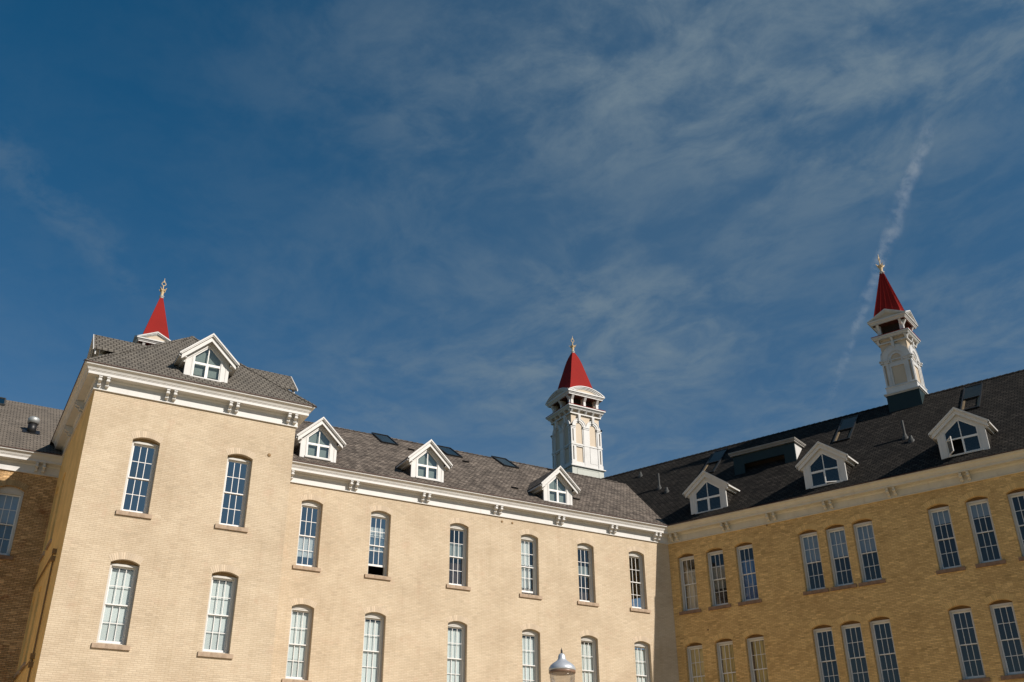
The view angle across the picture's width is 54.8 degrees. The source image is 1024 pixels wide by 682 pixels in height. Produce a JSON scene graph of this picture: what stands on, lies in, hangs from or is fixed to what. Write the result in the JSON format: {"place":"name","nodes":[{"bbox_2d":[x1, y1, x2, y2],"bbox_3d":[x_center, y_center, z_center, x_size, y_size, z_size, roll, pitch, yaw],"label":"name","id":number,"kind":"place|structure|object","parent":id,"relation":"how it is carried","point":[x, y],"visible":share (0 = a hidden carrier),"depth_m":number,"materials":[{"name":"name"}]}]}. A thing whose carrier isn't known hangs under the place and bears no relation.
{"place":"outdoors","nodes":[
{"label":"outdoors","id":0,"kind":"place"},
{"bbox_2d":[0,397,63,681],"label":"brown brick wing","id":1,"kind":"structure","parent":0,"point":[31,458],"depth_m":41.13,"materials":[{"name":"brown brick"}]},
{"bbox_2d":[0,480,28,559],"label":"window","id":2,"kind":"structure","parent":1,"relation":"in","point":[11,498],"depth_m":41.02,"materials":[{"name":"grey paint"}]},
{"bbox_2d":[0,0,1023,649],"label":"sky","id":3,"kind":"structure","parent":0,"point":[410,214],"materials":[{"name":"blue"}]},
{"label":"courtyard paving","id":4,"kind":"structure","parent":0,"visible":0},
{"bbox_2d":[13,333,316,681],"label":"brick pavilion","id":5,"kind":"structure","parent":4,"relation":"on","point":[160,558],"depth_m":35.88,"materials":[{"name":"beige brick"}]},
{"bbox_2d":[39,551,44,561],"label":"window","id":6,"kind":"structure","parent":5,"relation":"in","point":[41,557],"depth_m":39.56,"materials":[{"name":"paint"}]},
{"bbox_2d":[45,539,51,549],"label":"window","id":7,"kind":"structure","parent":5,"relation":"in","point":[47,546],"depth_m":38.06,"materials":[{"name":"paint"}]},
{"bbox_2d":[91,552,143,650],"bbox_3d":[-13.437,8.862,33.722,1.225,3.259,0.470,14,-31,-26],"label":"window","id":8,"kind":"structure","parent":5,"relation":"in","point":[120,587],"depth_m":33.83,"materials":[{"name":"grey paint"}]},
{"bbox_2d":[116,431,163,518],"bbox_3d":[-13.471,4.844,35.813,1.225,3.239,0.470,14,-31,-26],"label":"window","id":9,"kind":"structure","parent":5,"relation":"in","point":[147,444],"depth_m":35.96,"materials":[{"name":"grey paint"}]},
{"bbox_2d":[133,279,170,345],"bbox_3d":[-20.619,1.868,55.943,2.140,12.640,2.140,14,-31,-26],"label":"roof cupola","id":10,"kind":"object","parent":5,"relation":"on","point":[155,331],"visible":0.13,"depth_m":56.70,"materials":[{"name":"red paint"}]},
{"bbox_2d":[197,564,241,658],"bbox_3d":[-10.423,9.636,35.258,1.225,3.259,0.470,14,-31,-26],"label":"window","id":11,"kind":"structure","parent":5,"relation":"in","point":[218,624],"depth_m":35.39,"materials":[{"name":"grey paint"}]},
{"bbox_2d":[215,448,255,532],"bbox_3d":[-10.458,5.618,37.349,1.225,3.239,0.470,14,-31,-26],"label":"window","id":12,"kind":"structure","parent":5,"relation":"in","point":[235,459],"depth_m":37.52,"materials":[{"name":"grey paint"}]},
{"bbox_2d":[549,647,575,681],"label":"street lamp","id":13,"kind":"object","parent":4,"relation":"on","point":[561,666],"visible":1,"depth_m":15.37,"materials":[{"name":"silver metal"}]},
{"bbox_2d":[601,369,1023,681],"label":"shaded brick wing","id":14,"kind":"structure","parent":4,"relation":"on","point":[880,544],"depth_m":46.33,"materials":[{"name":"brick"}]},
{"bbox_2d":[675,548,700,614],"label":"window","id":15,"kind":"structure","parent":14,"relation":"in","point":[691,585],"depth_m":50.68,"materials":[{"name":"grey paint"}]},
{"bbox_2d":[683,637,705,681],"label":"window","id":16,"kind":"structure","parent":14,"relation":"in","point":[695,657],"depth_m":48.92,"materials":[{"name":"beige glass"}]},
{"bbox_2d":[703,543,730,610],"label":"window","id":17,"kind":"structure","parent":14,"relation":"in","point":[717,573],"depth_m":49.78,"materials":[{"name":"grey paint"}]},
{"bbox_2d":[712,633,736,681],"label":"window","id":18,"kind":"structure","parent":14,"relation":"in","point":[729,674],"depth_m":47.97,"materials":[{"name":"beige glass"}]},
{"bbox_2d":[732,537,761,605],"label":"window","id":19,"kind":"structure","parent":14,"relation":"in","point":[748,582],"depth_m":48.86,"materials":[{"name":"grey paint"}]},
{"bbox_2d":[742,628,768,681],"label":"window","id":20,"kind":"structure","parent":14,"relation":"in","point":[759,647],"depth_m":47.04,"materials":[{"name":"grey paint"}]},
{"bbox_2d":[795,524,828,594],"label":"window","id":21,"kind":"structure","parent":14,"relation":"in","point":[810,549],"depth_m":47.24,"materials":[{"name":"grey paint"}]},
{"bbox_2d":[808,619,839,681],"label":"window","id":22,"kind":"structure","parent":14,"relation":"in","point":[823,628],"depth_m":45.24,"materials":[{"name":"grey paint"}]},
{"bbox_2d":[822,519,856,590],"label":"window","id":23,"kind":"structure","parent":14,"relation":"in","point":[837,543],"depth_m":46.50,"materials":[{"name":"grey paint"}]},
{"bbox_2d":[836,615,869,681],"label":"window","id":24,"kind":"structure","parent":14,"relation":"in","point":[852,624],"depth_m":44.48,"materials":[{"name":"grey paint"}]},
{"bbox_2d":[848,513,885,586],"bbox_3d":[16.351,9.582,45.447,1.215,3.304,0.470,-20,-33,33],"label":"window","id":25,"kind":"structure","parent":14,"relation":"in","point":[864,535],"depth_m":45.77,"materials":[{"name":"grey paint"}]},
{"bbox_2d":[865,611,900,681],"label":"window","id":26,"kind":"structure","parent":14,"relation":"in","point":[880,620],"depth_m":43.74,"materials":[{"name":"grey paint"}]},
{"bbox_2d":[867,256,927,411],"bbox_3d":[21.162,-0.090,54.493,2.140,11.140,2.140,-20,-33,33],"label":"roof cupola","id":27,"kind":"object","parent":14,"relation":"on","point":[892,323],"visible":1,"depth_m":53.56,"materials":[{"name":"white paint"}]},
{"bbox_2d":[923,498,965,573],"bbox_3d":[19.059,8.577,43.561,1.215,3.304,0.470,-20,-33,33],"label":"window","id":28,"kind":"structure","parent":14,"relation":"in","point":[943,517],"depth_m":43.90,"materials":[{"name":"grey paint"}]},
{"bbox_2d":[944,599,989,681],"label":"window","id":29,"kind":"structure","parent":14,"relation":"in","point":[959,609],"depth_m":41.67,"materials":[{"name":"grey paint"}]},
{"bbox_2d":[961,490,1005,567],"bbox_3d":[20.354,8.096,42.658,1.215,3.304,0.470,-20,-33,33],"label":"window","id":30,"kind":"structure","parent":14,"relation":"in","point":[978,507],"depth_m":42.99,"materials":[{"name":"grey paint"}]},
{"bbox_2d":[984,593,1023,679],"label":"window","id":31,"kind":"structure","parent":14,"relation":"in","point":[1001,603],"depth_m":40.80,"materials":[{"name":"grey paint"}]},
{"bbox_2d":[1002,482,1023,560],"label":"window","id":32,"kind":"structure","parent":14,"relation":"in","point":[1020,492],"depth_m":42.22,"materials":[{"name":"grey paint"}]},
{"label":"ground","id":33,"kind":"structure","parent":0,"visible":0},
{"bbox_2d":[270,417,678,681],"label":"brick wing","id":34,"kind":"structure","parent":33,"relation":"on","point":[411,561],"depth_m":45.56,"materials":[{"name":"beige brick"}]},
{"bbox_2d":[282,598,317,681],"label":"window","id":35,"kind":"structure","parent":34,"relation":"in","point":[301,623],"depth_m":40.53,"materials":[{"name":"grey paint"}]},
{"bbox_2d":[293,494,325,571],"bbox_3d":[-8.738,8.235,42.467,1.222,3.324,0.470,14,-31,-26],"label":"window","id":36,"kind":"structure","parent":34,"relation":"in","point":[307,547],"depth_m":42.49,"materials":[{"name":"grey paint"}]},
{"bbox_2d":[361,606,388,681],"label":"window","id":37,"kind":"structure","parent":34,"relation":"in","point":[373,631],"depth_m":42.03,"materials":[{"name":"grey paint"}]},
{"bbox_2d":[364,505,392,580],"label":"window","id":38,"kind":"structure","parent":34,"relation":"in","point":[379,545],"depth_m":44.13,"materials":[{"name":"grey paint"}]},
{"bbox_2d":[446,615,469,681],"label":"window","id":39,"kind":"structure","parent":34,"relation":"in","point":[456,639],"depth_m":43.85,"materials":[{"name":"grey paint"}]},
{"bbox_2d":[446,518,470,590],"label":"window","id":40,"kind":"structure","parent":34,"relation":"in","point":[457,572],"depth_m":45.75,"materials":[{"name":"grey paint"}]},
{"bbox_2d":[519,529,541,599],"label":"window","id":41,"kind":"structure","parent":34,"relation":"in","point":[525,553],"depth_m":47.49,"materials":[{"name":"grey paint"}]},
{"bbox_2d":[520,623,541,681],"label":"window","id":42,"kind":"structure","parent":34,"relation":"in","point":[530,656],"depth_m":45.59,"materials":[{"name":"grey paint"}]},
{"bbox_2d":[545,337,605,477],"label":"roof cupola","id":43,"kind":"object","parent":34,"relation":"on","point":[575,399],"visible":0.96,"depth_m":65.56,"materials":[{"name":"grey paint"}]},
{"bbox_2d":[576,538,598,606],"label":"window","id":44,"kind":"structure","parent":34,"relation":"in","point":[585,572],"depth_m":48.93,"materials":[{"name":"grey paint"}]},
{"bbox_2d":[579,630,598,681],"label":"window","id":45,"kind":"structure","parent":34,"relation":"in","point":[589,660],"depth_m":47.08,"materials":[{"name":"white glass"}]},
{"bbox_2d":[627,546,650,612],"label":"window","id":46,"kind":"structure","parent":34,"relation":"in","point":[631,554],"depth_m":50.33,"materials":[{"name":"grey paint"}]},
{"bbox_2d":[632,636,651,681],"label":"window","id":47,"kind":"structure","parent":34,"relation":"in","point":[641,656],"depth_m":48.50,"materials":[{"name":"white glass"}]}
]}

